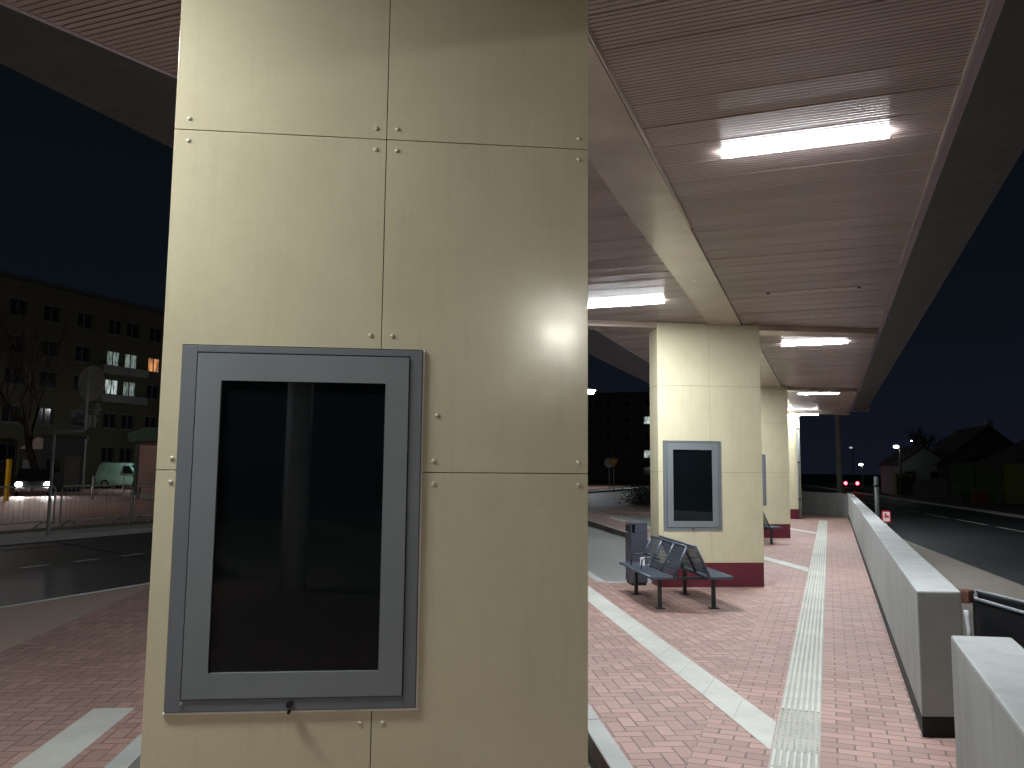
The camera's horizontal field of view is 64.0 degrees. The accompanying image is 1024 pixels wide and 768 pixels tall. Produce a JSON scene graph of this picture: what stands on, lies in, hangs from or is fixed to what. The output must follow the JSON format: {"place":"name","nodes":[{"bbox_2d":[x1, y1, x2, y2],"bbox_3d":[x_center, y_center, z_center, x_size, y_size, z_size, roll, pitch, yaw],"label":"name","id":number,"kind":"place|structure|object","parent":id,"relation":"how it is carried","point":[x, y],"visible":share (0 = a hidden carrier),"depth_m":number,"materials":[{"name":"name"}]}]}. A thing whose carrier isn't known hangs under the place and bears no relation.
{"place":"outdoors","nodes":[
{"label":"outdoors","id":0,"kind":"place"},
{"bbox_2d":[18,437,42,469],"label":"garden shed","id":1,"kind":"structure","parent":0,"point":[23,461],"depth_m":57.40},
{"bbox_2d":[22,460,37,467],"bbox_3d":[-33.652,6.284,57.088,0.900,2.000,0.050,4,-7,-29],"label":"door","id":2,"kind":"structure","parent":1,"relation":"in","point":[25,464],"depth_m":57.02,"materials":[{"name":"grey"}]},
{"bbox_2d":[0,584,149,651],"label":"forecourt","id":3,"kind":"structure","parent":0,"point":[22,623],"depth_m":9.21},
{"bbox_2d":[0,485,630,534],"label":"pavement","id":4,"kind":"structure","parent":0,"point":[37,500],"depth_m":32.06,"materials":[{"name":"brick"}]},
{"bbox_2d":[4,458,12,500],"bbox_3d":[-23.218,4.386,37.718,0.200,1.955,0.200,-2,-6,21],"label":"yellow post","id":5,"kind":"object","parent":4,"relation":"on","point":[8,476],"visible":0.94,"depth_m":37.67,"materials":[{"name":"metal"}]},
{"bbox_2d":[0,300,39,363],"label":"bare tree","id":6,"kind":"object","parent":4,"relation":"on","point":[9,345],"visible":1,"depth_m":47.39,"materials":[{"name":"brown plant"}]},
{"bbox_2d":[13,468,49,495],"bbox_3d":[-26.356,5.377,45.066,1.766,1.450,4.150,4,-7,-30],"label":"parked car","id":7,"kind":"object","parent":4,"relation":"on","point":[31,476],"visible":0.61,"depth_m":43.87,"materials":[{"name":"paint"}]},
{"bbox_2d":[0,286,84,491],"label":"bare tree","id":8,"kind":"object","parent":4,"relation":"on","point":[29,430],"visible":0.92,"depth_m":50.25,"materials":[{"name":"brown plant"}]},
{"bbox_2d":[41,435,88,491],"bbox_3d":[-28.431,5.050,52.004,2.500,3.500,2.600,3,-7,-25],"label":"site cabin","id":9,"kind":"object","parent":4,"relation":"on","point":[69,459],"visible":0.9,"depth_m":51.00,"materials":[{"name":"metal"}]},
{"bbox_2d":[46,459,59,471],"bbox_3d":[-28.396,5.062,50.671,0.750,0.800,0.028,3,-7,-25],"label":"window","id":10,"kind":"structure","parent":9,"relation":"in","point":[56,461],"depth_m":50.71,"materials":[{"name":"black glass"}]},
{"bbox_2d":[63,456,80,488],"bbox_3d":[-27.447,5.515,51.067,0.850,2.000,0.033,3,-7,-25],"label":"door","id":11,"kind":"structure","parent":9,"relation":"in","point":[72,463],"depth_m":51.05,"materials":[{"name":"metal"}]},
{"bbox_2d":[0,270,164,485],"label":"apartment block","id":12,"kind":"structure","parent":4,"relation":"on","point":[121,341],"depth_m":66.87,"materials":[{"name":"beige concrete"}]},
{"bbox_2d":[0,443,17,461],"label":"window","id":13,"kind":"structure","parent":12,"relation":"in","point":[7,450],"depth_m":60.37,"materials":[{"name":"black glass"}]},
{"bbox_2d":[1,405,20,423],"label":"window","id":14,"kind":"structure","parent":12,"relation":"in","point":[7,417],"depth_m":60.55,"materials":[{"name":"black glass"}]},
{"bbox_2d":[4,366,23,385],"bbox_3d":[-37.047,-0.618,60.854,0.300,1.375,1.540,-2,-6,21],"label":"window","id":15,"kind":"structure","parent":12,"relation":"in","point":[13,382],"depth_m":60.92,"materials":[{"name":"black glass"}]},
{"bbox_2d":[7,333,24,352],"bbox_3d":[-37.024,-3.015,61.104,0.300,1.375,1.540,-2,-6,21],"label":"window","id":16,"kind":"structure","parent":12,"relation":"in","point":[18,336],"depth_m":61.13,"materials":[{"name":"black glass"}]},
{"bbox_2d":[10,297,27,317],"bbox_3d":[-36.998,-5.740,61.389,0.300,1.375,1.540,-2,-6,21],"label":"window","id":17,"kind":"structure","parent":12,"relation":"in","point":[15,304],"depth_m":61.45,"materials":[{"name":"black glass"}]},
{"bbox_2d":[36,407,53,425],"bbox_3d":[-36.051,2.502,63.203,0.300,1.375,1.540,-2,-6,21],"label":"window","id":18,"kind":"structure","parent":12,"relation":"in","point":[45,414],"depth_m":63.39,"materials":[{"name":"grey glass"}]},
{"bbox_2d":[38,370,54,388],"bbox_3d":[-36.024,-0.332,63.499,0.300,1.375,1.540,-2,-6,21],"label":"window","id":19,"kind":"structure","parent":12,"relation":"in","point":[51,385],"depth_m":63.72,"materials":[{"name":"black glass"}]},
{"bbox_2d":[41,339,58,358],"bbox_3d":[-36.001,-2.729,63.749,0.300,1.375,1.540,-2,-6,21],"label":"window","id":20,"kind":"structure","parent":12,"relation":"in","point":[52,342],"depth_m":63.99,"materials":[{"name":"black glass"}]},
{"bbox_2d":[44,304,60,324],"bbox_3d":[-35.974,-5.454,64.033,0.300,1.375,1.540,-2,-6,21],"label":"window","id":21,"kind":"structure","parent":12,"relation":"in","point":[51,312],"depth_m":64.14,"materials":[{"name":"black glass"}]},
{"bbox_2d":[73,374,79,391],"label":"window","id":22,"kind":"structure","parent":12,"relation":"in","point":[76,377],"depth_m":66.03,"materials":[{"name":"black glass"}]},
{"bbox_2d":[70,410,84,427],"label":"window","id":23,"kind":"structure","parent":12,"relation":"in","point":[76,415],"depth_m":66.02,"materials":[{"name":"black glass"}]},
{"bbox_2d":[75,345,90,363],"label":"window","id":24,"kind":"structure","parent":12,"relation":"in","point":[83,357],"depth_m":66.71,"materials":[{"name":"black glass"}]},
{"bbox_2d":[77,311,93,330],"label":"window","id":25,"kind":"structure","parent":12,"relation":"in","point":[82,316],"depth_m":66.99,"materials":[{"name":"black glass"}]},
{"bbox_2d":[101,447,114,462],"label":"window","id":26,"kind":"structure","parent":12,"relation":"in","point":[107,453],"depth_m":68.73,"materials":[{"name":"black glass"}]},
{"bbox_2d":[102,412,117,429],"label":"window","id":27,"kind":"structure","parent":12,"relation":"in","point":[109,419],"depth_m":69.03,"materials":[{"name":"black glass"}]},
{"bbox_2d":[105,379,118,394],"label":"window","id":28,"kind":"structure","parent":12,"relation":"in","point":[111,386],"depth_m":69.32,"materials":[{"name":"grey glass"}]},
{"bbox_2d":[107,350,119,365],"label":"window","id":29,"kind":"structure","parent":12,"relation":"in","point":[113,357],"depth_m":69.61,"materials":[{"name":"grey glass"}]},
{"bbox_2d":[108,318,121,335],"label":"window","id":30,"kind":"structure","parent":12,"relation":"in","point":[115,326],"depth_m":69.85,"materials":[{"name":"black glass"}]},
{"bbox_2d":[119,447,131,462],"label":"window","id":31,"kind":"structure","parent":12,"relation":"in","point":[125,456],"depth_m":70.46,"materials":[{"name":"black glass"}]},
{"bbox_2d":[121,414,135,430],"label":"window","id":32,"kind":"structure","parent":12,"relation":"in","point":[127,423],"depth_m":70.81,"materials":[{"name":"black glass"}]},
{"bbox_2d":[123,381,135,396],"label":"window","id":33,"kind":"structure","parent":12,"relation":"in","point":[129,389],"depth_m":71.10,"materials":[{"name":"grey glass"}]},
{"bbox_2d":[125,353,137,368],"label":"window","id":34,"kind":"structure","parent":12,"relation":"in","point":[130,359],"depth_m":71.37,"materials":[{"name":"grey glass"}]},
{"bbox_2d":[127,322,140,339],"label":"window","id":35,"kind":"structure","parent":12,"relation":"in","point":[132,328],"depth_m":71.59,"materials":[{"name":"black glass"}]},
{"bbox_2d":[145,416,156,426],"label":"window","id":36,"kind":"structure","parent":12,"relation":"in","point":[150,421],"depth_m":73.16,"materials":[{"name":"black glass"}]},
{"bbox_2d":[147,384,159,400],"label":"window","id":37,"kind":"structure","parent":12,"relation":"in","point":[152,390],"depth_m":73.48,"materials":[{"name":"black glass"}]},
{"bbox_2d":[148,357,160,373],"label":"window","id":38,"kind":"structure","parent":12,"relation":"in","point":[154,363],"depth_m":73.79,"materials":[{"name":"orange glass"}]},
{"bbox_2d":[149,327,162,343],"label":"window","id":39,"kind":"structure","parent":12,"relation":"in","point":[155,333],"depth_m":74.00,"materials":[{"name":"black glass"}]},
{"bbox_2d":[95,463,137,488],"bbox_3d":[-27.774,6.639,59.175,4.080,1.840,1.726,0,-6,9],"label":"delivery van","id":40,"kind":"object","parent":4,"relation":"on","point":[110,473],"visible":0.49,"depth_m":58.52,"materials":[{"name":"green paint"}]},
{"bbox_2d":[128,427,157,498],"bbox_3d":[-17.660,4.223,43.559,4.800,3.600,3.800,3,-6,-19],"label":"kiosk","id":41,"kind":"object","parent":4,"relation":"on","point":[145,439],"visible":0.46,"depth_m":41.56,"materials":[{"name":"stone"}]},
{"bbox_2d":[0,486,640,533],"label":"grass strip","id":42,"kind":"object","parent":4,"relation":"on","point":[69,527],"depth_m":22.05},
{"bbox_2d":[0,485,56,529],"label":"crowd barrier","id":43,"kind":"object","parent":42,"relation":"on","point":[38,521],"visible":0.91,"depth_m":20.61,"materials":[{"name":"metal"}]},
{"bbox_2d":[59,484,132,527],"bbox_3d":[-11.339,3.317,22.405,0.629,1.124,2.342,-2,-6,21],"label":"crowd barrier","id":44,"kind":"object","parent":42,"relation":"on","point":[105,517],"visible":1,"depth_m":22.34,"materials":[{"name":"metal"}]},
{"bbox_2d":[131,484,154,522],"bbox_3d":[-10.553,3.566,24.714,0.629,1.124,2.342,-2,-6,19],"label":"crowd barrier","id":45,"kind":"object","parent":42,"relation":"on","point":[133,515],"visible":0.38,"depth_m":23.84,"materials":[{"name":"metal"}]},
{"bbox_2d":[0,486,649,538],"bbox_3d":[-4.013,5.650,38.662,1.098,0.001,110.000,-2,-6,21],"label":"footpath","id":46,"kind":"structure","parent":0,"point":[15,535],"depth_m":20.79,"materials":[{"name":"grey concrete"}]},
{"bbox_2d":[46,365,104,534],"bbox_3d":[-10.351,1.565,19.575,1.240,4.050,0.255,0,-6,5],"label":"traffic sign","id":47,"kind":"object","parent":46,"relation":"on","point":[91,383],"visible":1,"depth_m":19.61,"materials":[{"name":"metal"}]},
{"bbox_2d":[604,458,611,489],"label":"round sign","id":48,"kind":"object","parent":46,"relation":"on","point":[607,463],"visible":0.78,"depth_m":70.93,"materials":[{"name":"metal"}]},
{"bbox_2d":[0,488,650,605],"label":"road","id":49,"kind":"structure","parent":0,"point":[61,573],"depth_m":14.74,"materials":[{"name":"grey asphalt"}]},
{"bbox_2d":[0,582,149,607],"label":"kerb","id":50,"kind":"structure","parent":49,"relation":"on","point":[72,595],"depth_m":10.39,"materials":[{"name":"concrete"}]},
{"bbox_2d":[20,553,142,567],"bbox_3d":[-4.668,4.220,23.858,0.120,0.001,64.270,-2,-6,21],"label":"road marking","id":51,"kind":"object","parent":49,"relation":"on","point":[77,561],"visible":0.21,"depth_m":15.27,"materials":[{"name":"paint"}]},
{"bbox_2d":[608,457,618,489],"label":"yield sign","id":52,"kind":"object","parent":49,"relation":"on","point":[613,461],"visible":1,"depth_m":68.93,"materials":[{"name":"metal"}]},
{"bbox_2d":[0,504,806,767],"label":"platform","id":53,"kind":"structure","parent":0,"point":[650,709],"depth_m":6.73,"materials":[{"name":"red brick"}]},
{"bbox_2d":[140,0,587,767],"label":"cladded pillar","id":54,"kind":"structure","parent":53,"relation":"on","point":[380,174],"depth_m":3.06,"materials":[{"name":"metal"}]},
{"bbox_2d":[162,345,424,714],"bbox_3d":[-0.765,0.508,2.951,0.874,1.291,0.093,1,-6,-6],"label":"display case","id":55,"kind":"object","parent":54,"relation":"attached to","point":[289,575],"visible":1,"depth_m":2.93,"materials":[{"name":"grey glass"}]},
{"bbox_2d":[0,0,1023,414],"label":"station canopy","id":56,"kind":"object","parent":54,"relation":"on","point":[688,222],"visible":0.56,"depth_m":5.50,"materials":[{"name":"brown wood"}]},
{"bbox_2d":[588,299,663,307],"bbox_3d":[1.459,-1.047,10.670,1.040,0.036,0.060,-2,-6,21],"label":"ceiling lamp","id":57,"kind":"object","parent":56,"relation":"attached to","point":[626,303],"visible":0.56,"depth_m":10.63,"materials":[{"name":"white plastic"}]},
{"bbox_2d":[722,130,888,157],"bbox_3d":[1.928,-1.589,5.428,1.040,0.036,0.060,-2,-6,21],"label":"ceiling lamp","id":58,"kind":"object","parent":56,"relation":"attached to","point":[841,139],"visible":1,"depth_m":5.40,"materials":[{"name":"white plastic"}]},
{"bbox_2d":[766,287,860,294],"bbox_3d":[3.600,-1.118,9.806,1.060,0.016,0.040,-2,-6,21],"label":"ceiling rail","id":59,"kind":"object","parent":56,"relation":"attached to","point":[814,290],"visible":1,"depth_m":9.79,"materials":[{"name":"metal"}]},
{"bbox_2d":[782,341,847,345],"bbox_3d":[5.087,-0.686,13.786,1.040,0.036,0.060,-2,-6,21],"label":"ceiling lamp","id":60,"kind":"object","parent":56,"relation":"attached to","point":[812,343],"visible":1,"depth_m":13.77,"materials":[{"name":"white plastic"}]},
{"bbox_2d":[12,517,815,767],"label":"guide strip","id":61,"kind":"object","parent":53,"relation":"on","point":[755,722],"visible":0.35,"depth_m":5.67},
{"bbox_2d":[613,478,650,504],"bbox_3d":[6.415,5.258,40.603,2.782,1.515,2.637,-1,-6,13],"label":"evergreen bush","id":62,"kind":"object","parent":53,"relation":"on","point":[646,497],"visible":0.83,"depth_m":40.32,"materials":[{"name":"green plant"}]},
{"bbox_2d":[625,521,647,584],"bbox_3d":[1.829,2.486,12.048,0.246,0.892,0.374,1,-6,-6],"label":"litter bin","id":63,"kind":"object","parent":53,"relation":"on","point":[635,538],"visible":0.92,"depth_m":11.91,"materials":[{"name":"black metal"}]},
{"bbox_2d":[619,535,733,608],"bbox_3d":[2.061,2.390,10.506,1.040,0.766,1.574,1,-6,-6],"label":"metal bench","id":64,"kind":"object","parent":53,"relation":"on","point":[671,547],"visible":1,"depth_m":10.20,"materials":[{"name":"metal"}]},
{"bbox_2d":[649,322,763,586],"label":"cladded pillar","id":65,"kind":"structure","parent":53,"relation":"on","point":[704,382],"depth_m":11.98,"materials":[{"name":"beige metal"}]},
{"bbox_2d":[663,441,722,530],"bbox_3d":[2.611,1.471,11.865,0.874,1.291,0.093,1,-6,-6],"label":"display case","id":66,"kind":"object","parent":65,"relation":"attached to","point":[692,485],"visible":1,"depth_m":11.84,"materials":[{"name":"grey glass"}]},
{"bbox_2d":[763,512,782,543],"bbox_3d":[5.564,3.346,19.343,1.040,0.766,1.574,1,-6,-6],"label":"metal bench","id":67,"kind":"object","parent":53,"relation":"on","point":[767,526],"visible":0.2,"depth_m":18.77,"materials":[{"name":"metal"}]},
{"bbox_2d":[760,387,790,537],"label":"cladded pillar","id":68,"kind":"structure","parent":53,"relation":"on","point":[774,431],"depth_m":20.81,"materials":[{"name":"beige metal"}]},
{"bbox_2d":[762,455,766,505],"bbox_3d":[5.995,2.425,20.690,0.874,1.291,0.093,1,-6,-6],"label":"display case","id":69,"kind":"object","parent":68,"relation":"attached to","point":[764,479],"visible":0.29,"depth_m":20.70,"materials":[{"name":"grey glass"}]},
{"bbox_2d":[788,411,801,518],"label":"cladded pillar","id":70,"kind":"structure","parent":53,"relation":"on","point":[793,468],"depth_m":29.23,"materials":[{"name":"beige metal"}]},
{"bbox_2d":[796,413,800,517],"bbox_3d":[10.216,2.891,29.166,0.101,3.750,0.104,-2,-6,21],"label":"drainpipe","id":71,"kind":"object","parent":70,"relation":"attached to","point":[798,462],"visible":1,"depth_m":29.13,"materials":[{"name":"black metal"}]},
{"bbox_2d":[0,63,1023,474],"label":"sky","id":72,"kind":"structure","parent":0,"point":[85,195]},
{"bbox_2d":[588,514,651,767],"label":"bus bay","id":73,"kind":"object","parent":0,"point":[606,552],"visible":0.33,"depth_m":17.52,"materials":[{"name":"concrete"}]},
{"bbox_2d":[104,504,651,767],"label":"platform kerb","id":74,"kind":"structure","parent":73,"relation":"on","point":[127,756],"depth_m":4.91,"materials":[{"name":"concrete"}]},
{"bbox_2d":[597,505,808,516],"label":"platform end","id":75,"kind":"structure","parent":0,"point":[629,510],"depth_m":33.49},
{"bbox_2d":[588,474,880,485],"bbox_3d":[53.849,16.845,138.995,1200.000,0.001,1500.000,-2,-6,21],"label":"ground","id":76,"kind":"structure","parent":0,"point":[822,478],"depth_m":174.35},
{"bbox_2d":[0,487,649,544],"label":"kerb","id":77,"kind":"structure","parent":76,"relation":"on","point":[29,539],"depth_m":19.90,"materials":[{"name":"concrete"}]},
{"bbox_2d":[588,391,649,481],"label":"tower block","id":78,"kind":"structure","parent":76,"relation":"on","point":[619,425],"depth_m":127.36,"materials":[{"name":"beige concrete"}]},
{"bbox_2d":[605,416,611,424],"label":"window","id":79,"kind":"structure","parent":78,"relation":"in","point":[608,419],"depth_m":128.15,"materials":[{"name":"black glass"}]},
{"bbox_2d":[624,416,630,424],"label":"window","id":80,"kind":"structure","parent":78,"relation":"in","point":[627,419],"depth_m":127.06,"materials":[{"name":"black glass"}]},
{"bbox_2d":[624,399,630,407],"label":"window","id":81,"kind":"structure","parent":78,"relation":"in","point":[627,403],"depth_m":127.34,"materials":[{"name":"black glass"}]},
{"bbox_2d":[643,399,649,407],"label":"window","id":82,"kind":"structure","parent":78,"relation":"in","point":[646,402],"depth_m":126.29,"materials":[{"name":"black glass"}]},
{"bbox_2d":[685,513,956,767],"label":"walkway","id":83,"kind":"structure","parent":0,"point":[868,718],"depth_m":6.54,"materials":[{"name":"red brick"}]},
{"bbox_2d":[768,520,826,767],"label":"tactile paving","id":84,"kind":"structure","parent":83,"relation":"on","point":[797,740],"depth_m":6.38,"materials":[{"name":"white concrete"}]},
{"bbox_2d":[801,491,847,516],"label":"parapet wall","id":85,"kind":"structure","parent":83,"relation":"on","point":[833,504],"depth_m":32.24,"materials":[{"name":"concrete"}]},
{"bbox_2d":[874,476,879,517],"bbox_3d":[7.845,2.773,17.572,0.116,1.582,0.116,-2,-6,21],"label":"marker post","id":86,"kind":"object","parent":83,"relation":"on","point":[876,490],"visible":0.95,"depth_m":17.58,"materials":[{"name":"black metal"}]},
{"bbox_2d":[881,511,890,523],"bbox_3d":[6.845,2.800,14.949,0.152,0.965,0.040,-2,-6,21],"label":"warning plate","id":87,"kind":"object","parent":83,"relation":"on","point":[886,516],"visible":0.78,"depth_m":14.97,"materials":[{"name":"metal"}]},
{"bbox_2d":[847,493,962,736],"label":"parapet wall","id":88,"kind":"structure","parent":83,"relation":"on","point":[917,597],"depth_m":5.66,"materials":[{"name":"concrete"}]},
{"bbox_2d":[801,485,1023,585],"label":"road","id":89,"kind":"structure","parent":0,"point":[991,546],"depth_m":23.37,"materials":[{"name":"grey asphalt"}]},
{"bbox_2d":[835,415,842,492],"bbox_3d":[16.025,1.495,40.301,0.295,9.200,0.300,-2,-6,21],"label":"concrete mast","id":90,"kind":"object","parent":89,"relation":"on","point":[839,473],"depth_m":40.00,"materials":[{"name":"grey concrete"}]},
{"bbox_2d":[843,475,862,491],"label":"driving car","id":91,"kind":"object","parent":89,"relation":"on","point":[852,482],"visible":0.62,"depth_m":68.95,"materials":[{"name":"paint"}]},
{"bbox_2d":[801,484,1023,517],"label":"kerb","id":92,"kind":"structure","parent":89,"relation":"on","point":[984,511],"depth_m":41.66,"materials":[{"name":"concrete"}]},
{"bbox_2d":[864,502,1023,531],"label":"road marking","id":93,"kind":"object","parent":89,"relation":"on","point":[956,519],"visible":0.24,"depth_m":29.83,"materials":[{"name":"paint"}]},
{"bbox_2d":[904,540,1023,635],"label":"gravel verge","id":94,"kind":"structure","parent":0,"point":[957,574],"depth_m":13.03,"materials":[{"name":"grey gravel"}]},
{"bbox_2d":[972,589,1023,647],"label":"metal trough","id":95,"kind":"object","parent":94,"relation":"on","point":[996,615],"visible":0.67,"depth_m":6.05,"materials":[{"name":"black metal"}]},
{"bbox_2d":[958,589,974,603],"bbox_3d":[3.580,1.675,6.466,0.117,0.100,0.095,4,-7,-32],"label":"rusty bracket","id":96,"kind":"object","parent":95,"relation":"attached to","point":[967,596],"visible":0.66,"depth_m":6.43,"materials":[{"name":"metal"}]},
{"bbox_2d":[963,610,970,635],"bbox_3d":[3.507,1.895,6.300,0.049,0.306,0.046,-2,-6,21],"label":"plastic pipe","id":97,"kind":"object","parent":95,"relation":"attached to","point":[967,622],"visible":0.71,"depth_m":6.30,"materials":[{"name":"white plastic"}]},
{"bbox_2d":[931,419,1014,494],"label":"house","id":98,"kind":"structure","parent":0,"point":[974,444],"depth_m":61.07,"materials":[{"name":"tile"}]},
{"bbox_2d":[951,635,1023,767],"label":"parapet wall","id":99,"kind":"structure","parent":0,"point":[988,683],"depth_m":3.14,"materials":[{"name":"concrete"}]},
{"bbox_2d":[975,439,1023,464],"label":"house","id":100,"kind":"structure","parent":0,"point":[1013,453],"depth_m":50.39,"materials":[{"name":"tile"}]},
{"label":"verge","id":101,"kind":"object","parent":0,"visible":0},
{"bbox_2d":[893,444,902,494],"bbox_3d":[28.204,6.294,59.856,0.557,3.748,0.442,-2,-6,21],"label":"street lamp","id":102,"kind":"object","parent":101,"relation":"on","point":[901,483],"visible":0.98,"depth_m":59.73,"materials":[{"name":"white metal"}]},
{"bbox_2d":[891,473,913,494],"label":"lime shed","id":103,"kind":"structure","parent":101,"relation":"on","point":[907,480],"depth_m":59.70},
{"bbox_2d":[904,477,910,494],"bbox_3d":[28.786,7.455,59.614,0.435,1.400,0.040,-1,-6,13],"label":"door","id":104,"kind":"structure","parent":103,"relation":"in","point":[908,483],"depth_m":59.59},
{"bbox_2d":[877,445,949,494],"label":"house","id":105,"kind":"structure","parent":101,"relation":"on","point":[919,461],"depth_m":61.92,"materials":[{"name":"tile"}]},
{"bbox_2d":[904,471,916,484],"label":"window","id":106,"kind":"structure","parent":105,"relation":"in","point":[915,475],"depth_m":61.74,"materials":[{"name":"glass"}]},
{"bbox_2d":[930,471,937,485],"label":"window","id":107,"kind":"structure","parent":105,"relation":"in","point":[933,474],"depth_m":61.43,"materials":[{"name":"black glass"}]},
{"bbox_2d":[905,425,950,449],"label":"bare tree","id":108,"kind":"object","parent":101,"relation":"on","point":[920,437],"visible":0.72,"depth_m":69.98,"materials":[{"name":"brown plant"}]},
{"bbox_2d":[971,489,988,503],"bbox_3d":[25.169,6.060,44.029,0.820,0.770,0.420,-2,-6,21],"label":"utility cabinet","id":109,"kind":"object","parent":101,"relation":"on","point":[980,496],"visible":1,"depth_m":43.88,"materials":[{"name":"metal"}]},
{"bbox_2d":[947,462,1023,503],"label":"boundary wall","id":110,"kind":"structure","parent":101,"relation":"on","point":[1002,483],"depth_m":45.28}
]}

